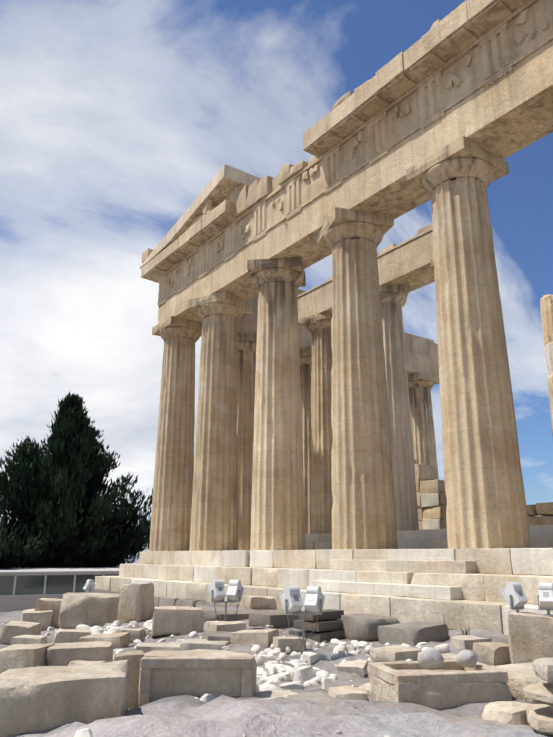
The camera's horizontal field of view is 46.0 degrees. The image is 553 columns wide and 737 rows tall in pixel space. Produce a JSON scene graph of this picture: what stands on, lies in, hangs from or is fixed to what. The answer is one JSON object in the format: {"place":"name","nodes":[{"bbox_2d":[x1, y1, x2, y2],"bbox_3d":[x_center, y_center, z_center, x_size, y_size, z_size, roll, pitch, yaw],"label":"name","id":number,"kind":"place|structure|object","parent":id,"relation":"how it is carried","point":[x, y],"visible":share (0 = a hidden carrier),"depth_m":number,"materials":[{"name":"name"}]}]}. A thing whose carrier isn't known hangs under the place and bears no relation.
{"place":"outdoors","nodes":[
{"label":"outdoors","id":0,"kind":"place"},
{"bbox_2d":[117,554,139,566],"bbox_3d":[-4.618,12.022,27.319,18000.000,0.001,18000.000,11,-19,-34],"label":"city","id":1,"kind":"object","parent":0,"point":[136,562],"depth_m":367.45},
{"bbox_2d":[0,567,119,611],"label":"museum building","id":2,"kind":"structure","parent":1,"relation":"on","point":[23,589],"depth_m":41.14,"materials":[{"name":"grey"}]},
{"bbox_2d":[0,604,552,736],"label":"rocky ground","id":3,"kind":"structure","parent":0,"point":[192,716],"depth_m":5.93,"materials":[{"name":"grey stone"}]},
{"bbox_2d":[0,491,49,568],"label":"conifer tree","id":4,"kind":"object","parent":3,"relation":"on","point":[6,548],"visible":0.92,"depth_m":49.05,"materials":[{"name":"green plant"}]},
{"bbox_2d":[0,391,152,567],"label":"conifer tree","id":5,"kind":"object","parent":3,"relation":"on","point":[58,488],"visible":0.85,"depth_m":54.55,"materials":[{"name":"green plant"}]},
{"bbox_2d":[1,618,476,736],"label":"rubble stones","id":6,"kind":"object","parent":3,"relation":"on","point":[429,658],"visible":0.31,"depth_m":9.60,"materials":[{"name":"stone"}]},
{"bbox_2d":[0,583,552,736],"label":"stone blocks","id":7,"kind":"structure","parent":3,"relation":"on","point":[70,674],"depth_m":8.41,"materials":[{"name":"stone"}]},
{"bbox_2d":[138,657,507,706],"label":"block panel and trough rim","id":8,"kind":"structure","parent":7,"relation":"attached to","point":[477,673],"depth_m":7.31,"materials":[{"name":"stone"}]},
{"bbox_2d":[83,579,552,661],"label":"floodlights","id":9,"kind":"object","parent":3,"relation":"on","point":[514,595],"visible":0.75,"depth_m":10.29,"materials":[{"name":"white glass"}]},
{"bbox_2d":[91,525,552,634],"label":"stepped temple base","id":10,"kind":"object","parent":3,"relation":"on","point":[427,575],"depth_m":16.36,"materials":[{"name":"stone"}]},
{"bbox_2d":[149,316,201,550],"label":"column","id":11,"kind":"structure","parent":10,"relation":"on","point":[170,528],"depth_m":29.18,"materials":[{"name":"stone"}]},
{"bbox_2d":[188,291,251,550],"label":"column","id":12,"kind":"structure","parent":10,"relation":"on","point":[214,518],"depth_m":26.30,"materials":[{"name":"stone"}]},
{"bbox_2d":[237,334,256,549],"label":"column","id":13,"kind":"structure","parent":10,"relation":"on","point":[246,357],"depth_m":31.39,"materials":[{"name":"stone"}]},
{"bbox_2d":[247,257,305,549],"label":"column","id":14,"kind":"structure","parent":10,"relation":"on","point":[277,515],"depth_m":22.91,"materials":[{"name":"stone"}]},
{"bbox_2d":[299,347,311,533],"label":"column","id":15,"kind":"structure","parent":10,"relation":"on","point":[305,365],"depth_m":34.02,"materials":[{"name":"stone"}]},
{"bbox_2d":[300,311,332,533],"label":"column","id":16,"kind":"structure","parent":10,"relation":"on","point":[318,326],"depth_m":29.34,"materials":[{"name":"stone"}]},
{"bbox_2d":[316,207,397,548],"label":"column","id":17,"kind":"structure","parent":10,"relation":"on","point":[363,512],"depth_m":19.56,"materials":[{"name":"stone"}]},
{"bbox_2d":[139,0,552,376],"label":"entablature","id":18,"kind":"structure","parent":17,"relation":"on","point":[479,73],"depth_m":20.16,"materials":[{"name":"stone"}]},
{"bbox_2d":[184,199,216,231],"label":"pediment sculptures","id":19,"kind":"object","parent":18,"relation":"on","point":[208,207],"visible":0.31,"depth_m":27.98,"materials":[{"name":"stone"}]},
{"bbox_2d":[379,285,418,530],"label":"column","id":20,"kind":"structure","parent":10,"relation":"on","point":[393,299],"depth_m":26.08,"materials":[{"name":"stone"}]},
{"bbox_2d":[407,372,438,479],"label":"column","id":21,"kind":"structure","parent":10,"relation":"on","point":[420,386],"depth_m":39.31,"materials":[{"name":"stone"}]},
{"bbox_2d":[297,223,552,529],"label":"cella walls","id":22,"kind":"structure","parent":10,"relation":"on","point":[406,262],"depth_m":26.62,"materials":[{"name":"stone"}]},
{"bbox_2d":[430,259,433,267],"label":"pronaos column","id":23,"kind":"structure","parent":10,"relation":"on","point":[432,263],"depth_m":24.82,"materials":[{"name":"stone"}]},
{"bbox_2d":[406,136,530,548],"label":"column","id":24,"kind":"structure","parent":10,"relation":"on","point":[483,477],"depth_m":16.21,"materials":[{"name":"stone"}]},
{"bbox_2d":[188,601,469,695],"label":"grass tufts","id":25,"kind":"object","parent":3,"relation":"on","point":[465,633],"visible":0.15,"depth_m":11.25,"materials":[{"name":"plant"}]},
{"bbox_2d":[0,0,552,553],"label":"sky","id":26,"kind":"structure","parent":0,"point":[116,116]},
{"bbox_2d":[548,373,552,433],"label":"column","id":27,"kind":"structure","parent":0,"point":[550,383],"depth_m":20.42,"materials":[{"name":"beige stone"}]},
{"bbox_2d":[544,342,552,374],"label":"column","id":28,"kind":"structure","parent":27,"relation":"on","point":[548,347],"depth_m":20.55,"materials":[{"name":"white stone"}]},
{"bbox_2d":[540,294,552,346],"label":"column","id":29,"kind":"structure","parent":28,"relation":"on","point":[546,305],"depth_m":20.83,"materials":[{"name":"beige stone"}]}
]}

